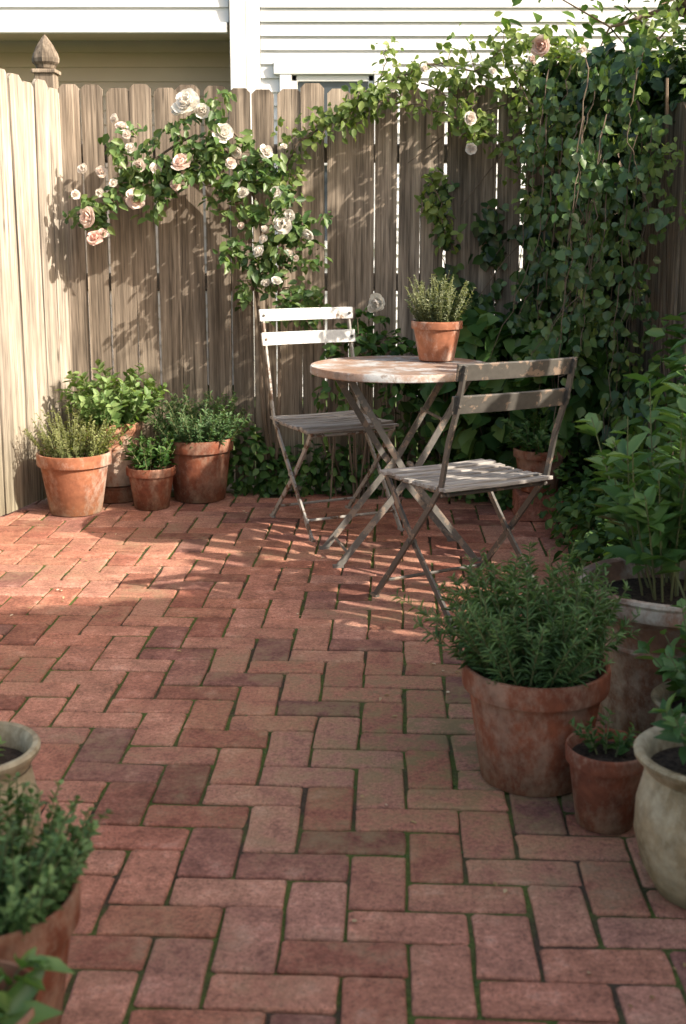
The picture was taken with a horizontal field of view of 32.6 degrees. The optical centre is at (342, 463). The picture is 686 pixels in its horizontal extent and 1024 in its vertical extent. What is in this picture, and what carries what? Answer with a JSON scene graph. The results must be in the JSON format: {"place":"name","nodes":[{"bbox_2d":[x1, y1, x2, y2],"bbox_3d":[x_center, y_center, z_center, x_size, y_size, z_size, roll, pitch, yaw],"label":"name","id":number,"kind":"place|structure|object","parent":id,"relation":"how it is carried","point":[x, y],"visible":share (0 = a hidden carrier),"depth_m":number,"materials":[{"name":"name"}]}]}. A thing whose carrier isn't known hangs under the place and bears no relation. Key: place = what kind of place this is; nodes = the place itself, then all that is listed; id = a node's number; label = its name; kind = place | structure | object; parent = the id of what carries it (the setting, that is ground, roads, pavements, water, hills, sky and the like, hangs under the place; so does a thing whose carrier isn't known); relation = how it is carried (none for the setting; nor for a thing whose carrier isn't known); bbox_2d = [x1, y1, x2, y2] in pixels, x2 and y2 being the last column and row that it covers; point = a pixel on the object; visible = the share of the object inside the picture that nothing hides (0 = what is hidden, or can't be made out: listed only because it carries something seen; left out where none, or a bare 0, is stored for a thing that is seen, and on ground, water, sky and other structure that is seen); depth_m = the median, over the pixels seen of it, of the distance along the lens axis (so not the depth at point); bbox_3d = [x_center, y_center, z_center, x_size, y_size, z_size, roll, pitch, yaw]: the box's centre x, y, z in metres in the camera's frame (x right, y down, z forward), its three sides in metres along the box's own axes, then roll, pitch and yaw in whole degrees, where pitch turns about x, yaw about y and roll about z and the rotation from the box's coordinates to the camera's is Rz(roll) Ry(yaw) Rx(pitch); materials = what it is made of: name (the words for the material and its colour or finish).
{"place":"outdoors","nodes":[
{"label":"outdoors","id":0,"kind":"place"},
{"bbox_2d":[31,34,60,90],"bbox_3d":[-1.400,-0.960,5.712,0.132,2.145,0.132,0,11,0],"label":"fence post","id":1,"kind":"object","parent":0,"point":[45,59],"visible":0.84,"depth_m":5.49,"materials":[{"name":"brown wood"}]},
{"bbox_2d":[113,385,417,465],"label":"ground","id":2,"kind":"structure","parent":0,"point":[255,424],"depth_m":7.75,"materials":[{"name":"green soil"}]},
{"bbox_2d":[0,41,233,384],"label":"recess siding","id":3,"kind":"object","parent":2,"relation":"on","point":[153,66],"depth_m":9.30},
{"bbox_2d":[0,0,391,396],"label":"trim","id":4,"kind":"structure","parent":2,"relation":"on","point":[244,18],"depth_m":8.54,"materials":[{"name":"white"}]},
{"bbox_2d":[0,0,228,22],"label":"bay siding","id":5,"kind":"object","parent":4,"relation":"attached to","point":[114,10],"visible":1,"depth_m":8.53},
{"bbox_2d":[0,23,229,40],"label":"soffit","id":6,"kind":"structure","parent":4,"relation":"attached to","point":[119,37],"depth_m":9.10,"materials":[{"name":"beige"}]},
{"bbox_2d":[261,64,279,380],"bbox_3d":[-0.531,-1.720,8.824,0.138,2.450,0.020,0,11,0],"label":"wall siding","id":7,"kind":"object","parent":4,"relation":"attached to","point":[270,80],"depth_m":8.62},
{"bbox_2d":[297,82,367,240],"bbox_3d":[-0.075,-2.269,8.738,0.600,1.220,0.010,0,11,0],"label":"window glass","id":8,"kind":"object","parent":4,"relation":"attached to","point":[327,86],"visible":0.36,"depth_m":8.64,"materials":[{"name":"grey"}]},
{"bbox_2d":[302,249,374,396],"bbox_3d":[-0.075,-1.082,8.948,0.774,1.150,0.020,0,11,0],"label":"wall siding","id":9,"kind":"object","parent":4,"relation":"attached to","point":[326,324],"depth_m":8.96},
{"bbox_2d":[260,0,685,63],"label":"wall siding","id":10,"kind":"object","parent":4,"relation":"attached to","point":[322,30],"depth_m":8.54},
{"bbox_2d":[228,0,291,75],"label":"house body","id":11,"kind":"structure","parent":2,"relation":"on","point":[260,36],"depth_m":9.33,"materials":[{"name":"white"}]},
{"bbox_2d":[171,466,468,490],"bbox_3d":[-0.100,0.757,2.592,6.200,0.001,7.800,0,11,0],"label":"garden bed","id":12,"kind":"object","parent":2,"relation":"on","point":[379,487],"depth_m":5.88,"materials":[{"name":"soil"}]},
{"bbox_2d":[227,419,568,511],"bbox_3d":[0.238,0.039,5.561,1.659,0.484,0.469,3,11,15],"label":"ground cover","id":13,"kind":"object","parent":12,"relation":"on","point":[272,484],"visible":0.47,"depth_m":5.58,"materials":[{"name":"green plant"}]},
{"bbox_2d":[518,433,685,580],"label":"ground cover","id":14,"kind":"object","parent":12,"relation":"on","point":[589,544],"visible":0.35,"depth_m":4.61,"materials":[{"name":"green plant"}]},
{"bbox_2d":[58,83,621,483],"bbox_3d":[0.047,-0.840,5.647,2.746,1.904,0.081,0,11,0],"label":"back fence","id":15,"kind":"object","parent":2,"relation":"on","point":[355,276],"visible":0.4,"depth_m":5.58,"materials":[{"name":"brown wood"}]},
{"bbox_2d":[386,64,535,396],"bbox_3d":[3.656,-1.720,8.824,6.688,2.450,0.020,0,11,0],"label":"wall siding","id":16,"kind":"object","parent":2,"relation":"on","point":[424,77],"depth_m":8.62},
{"bbox_2d":[408,0,685,530],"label":"ivy","id":17,"kind":"object","parent":2,"relation":"on","point":[609,99],"visible":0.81,"depth_m":4.92,"materials":[{"name":"green plant"}]},
{"bbox_2d":[501,0,685,58],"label":"garden tree","id":18,"kind":"object","parent":2,"relation":"on","point":[619,24],"visible":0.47,"depth_m":6.55,"materials":[{"name":"green plant"}]},
{"bbox_2d":[0,490,685,1023],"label":"brick patio","id":19,"kind":"structure","parent":0,"point":[228,764],"depth_m":2.61,"materials":[{"name":"red brick"}]},
{"bbox_2d":[0,721,41,846],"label":"potted succulent","id":20,"kind":"object","parent":19,"relation":"on","point":[20,744],"visible":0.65,"depth_m":2.17,"materials":[{"name":"ceramic"}]},
{"bbox_2d":[0,68,73,515],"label":"side fence","id":21,"kind":"object","parent":19,"relation":"on","point":[35,361],"visible":0.9,"depth_m":5.27,"materials":[{"name":"brown wood"}]},
{"bbox_2d":[0,926,74,1023],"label":"potted pepper plant","id":22,"kind":"object","parent":19,"relation":"on","point":[21,985],"visible":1,"depth_m":1.48,"materials":[{"name":"green plant"}]},
{"bbox_2d":[0,772,112,1023],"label":"potted savory","id":23,"kind":"object","parent":19,"relation":"on","point":[40,903],"visible":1,"depth_m":1.67,"materials":[{"name":"plant"}]},
{"bbox_2d":[23,402,123,516],"bbox_3d":[-1.203,-0.031,5.243,0.458,0.500,0.392,0,11,0],"label":"potted golden thyme","id":24,"kind":"object","parent":19,"relation":"on","point":[74,473],"visible":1,"depth_m":5.16,"materials":[{"name":"ceramic"}]},
{"bbox_2d":[54,359,168,503],"bbox_3d":[-1.077,-0.167,5.510,0.521,0.664,0.588,0,11,0],"label":"potted mint","id":25,"kind":"object","parent":19,"relation":"on","point":[129,404],"visible":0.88,"depth_m":5.42,"materials":[{"name":"plant"}]},
{"bbox_2d":[112,419,178,510],"bbox_3d":[-0.881,-0.002,5.343,0.259,0.405,0.266,11,15,43],"label":"potted oregano","id":26,"kind":"object","parent":19,"relation":"on","point":[150,471],"visible":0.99,"depth_m":5.28,"materials":[{"name":"ceramic"}]},
{"bbox_2d":[144,384,253,503],"bbox_3d":[-0.683,-0.102,5.498,0.545,0.543,0.573,0,11,0],"label":"potted lavender","id":27,"kind":"object","parent":19,"relation":"on","point":[203,449],"visible":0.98,"depth_m":5.40,"materials":[{"name":"ceramic"}]},
{"bbox_2d":[62,11,589,491],"bbox_3d":[0.037,-0.943,5.441,2.635,2.216,0.489,0,11,0],"label":"climbing rose","id":28,"kind":"object","parent":19,"relation":"on","point":[180,165],"visible":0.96,"depth_m":5.29,"materials":[{"name":"green plant"}]},
{"bbox_2d":[258,307,404,541],"bbox_3d":[-0.051,-0.191,4.998,0.448,0.910,0.542,-5,12,-25],"label":"folding bistro chair","id":29,"kind":"object","parent":19,"relation":"on","point":[330,423],"visible":0.93,"depth_m":5.05,"materials":[{"name":"grey paint"}]},
{"bbox_2d":[10,497,685,1007],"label":"fallen leaves","id":30,"kind":"object","parent":19,"relation":"on","point":[396,715],"visible":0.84,"depth_m":2.59,"materials":[{"name":"brown plant"}]},
{"bbox_2d":[311,307,426,498],"bbox_3d":[0.146,-0.279,5.511,0.592,0.928,0.264,0,11,0],"label":"rose bush","id":31,"kind":"object","parent":19,"relation":"on","point":[371,341],"visible":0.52,"depth_m":5.48,"materials":[{"name":"green plant"}]},
{"bbox_2d":[310,356,486,567],"bbox_3d":[0.220,-0.010,4.511,0.690,0.744,0.690,-2,11,-12],"label":"bistro table","id":32,"kind":"object","parent":19,"relation":"on","point":[351,371],"visible":0.84,"depth_m":4.40,"materials":[{"name":"paint"}]},
{"bbox_2d":[405,270,475,361],"bbox_3d":[0.374,-0.576,4.555,0.283,0.350,0.253,3,11,13],"label":"potted thyme","id":33,"kind":"object","parent":32,"relation":"on","point":[436,325],"visible":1,"depth_m":4.51,"materials":[{"name":"ceramic"}]},
{"bbox_2d":[370,357,576,634],"bbox_3d":[0.412,0.062,3.851,0.448,0.850,0.542,-6,13,-28],"label":"folding bistro chair","id":34,"kind":"object","parent":19,"relation":"on","point":[445,478],"visible":0.97,"depth_m":3.71,"materials":[{"name":"paint"}]},
{"bbox_2d":[399,296,624,500],"bbox_3d":[0.745,-0.273,5.360,1.085,0.975,0.560,4,12,21],"label":"hydrangea shrub","id":35,"kind":"object","parent":19,"relation":"on","point":[478,323],"visible":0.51,"depth_m":5.26,"materials":[{"name":"green plant"}]},
{"bbox_2d":[389,539,640,796],"bbox_3d":[0.403,0.452,2.641,0.514,0.545,0.459,-3,11,-13],"label":"potted rosemary","id":36,"kind":"object","parent":19,"relation":"on","point":[539,685],"visible":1,"depth_m":2.56,"materials":[{"name":"plant"}]},
{"bbox_2d":[501,410,578,520],"bbox_3d":[0.862,0.004,5.124,0.315,0.473,0.293,-4,12,-18],"label":"potted fern","id":37,"kind":"object","parent":19,"relation":"on","point":[529,453],"visible":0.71,"depth_m":5.08,"materials":[{"name":"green plant"}]},
{"bbox_2d":[565,707,643,834],"bbox_3d":[0.553,0.633,2.466,0.173,0.256,0.175,0,11,0],"label":"potted seedling","id":38,"kind":"object","parent":19,"relation":"on","point":[606,768],"visible":0.92,"depth_m":2.43,"materials":[{"name":"ceramic"}]},
{"bbox_2d":[574,373,685,735],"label":"potted peony","id":39,"kind":"object","parent":19,"relation":"on","point":[649,565],"visible":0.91,"depth_m":2.88,"materials":[{"name":"plant"}]},
{"bbox_2d":[611,312,685,538],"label":"camellia shrub","id":40,"kind":"object","parent":19,"relation":"on","point":[672,363],"visible":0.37,"depth_m":4.39,"materials":[{"name":"green plant"}]},
{"bbox_2d":[618,102,685,447],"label":"side fence","id":41,"kind":"object","parent":19,"relation":"on","point":[676,271],"visible":0.21,"depth_m":4.95,"materials":[{"name":"brown wood"}]},
{"bbox_2d":[632,598,685,726],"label":"potted geranium","id":42,"kind":"object","parent":19,"relation":"on","point":[672,669],"visible":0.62,"depth_m":2.58,"materials":[{"name":"plant"}]},
{"bbox_2d":[633,692,685,908],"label":"potted basil","id":43,"kind":"object","parent":19,"relation":"on","point":[659,824],"visible":1,"depth_m":2.14,"materials":[{"name":"ceramic"}]}
]}

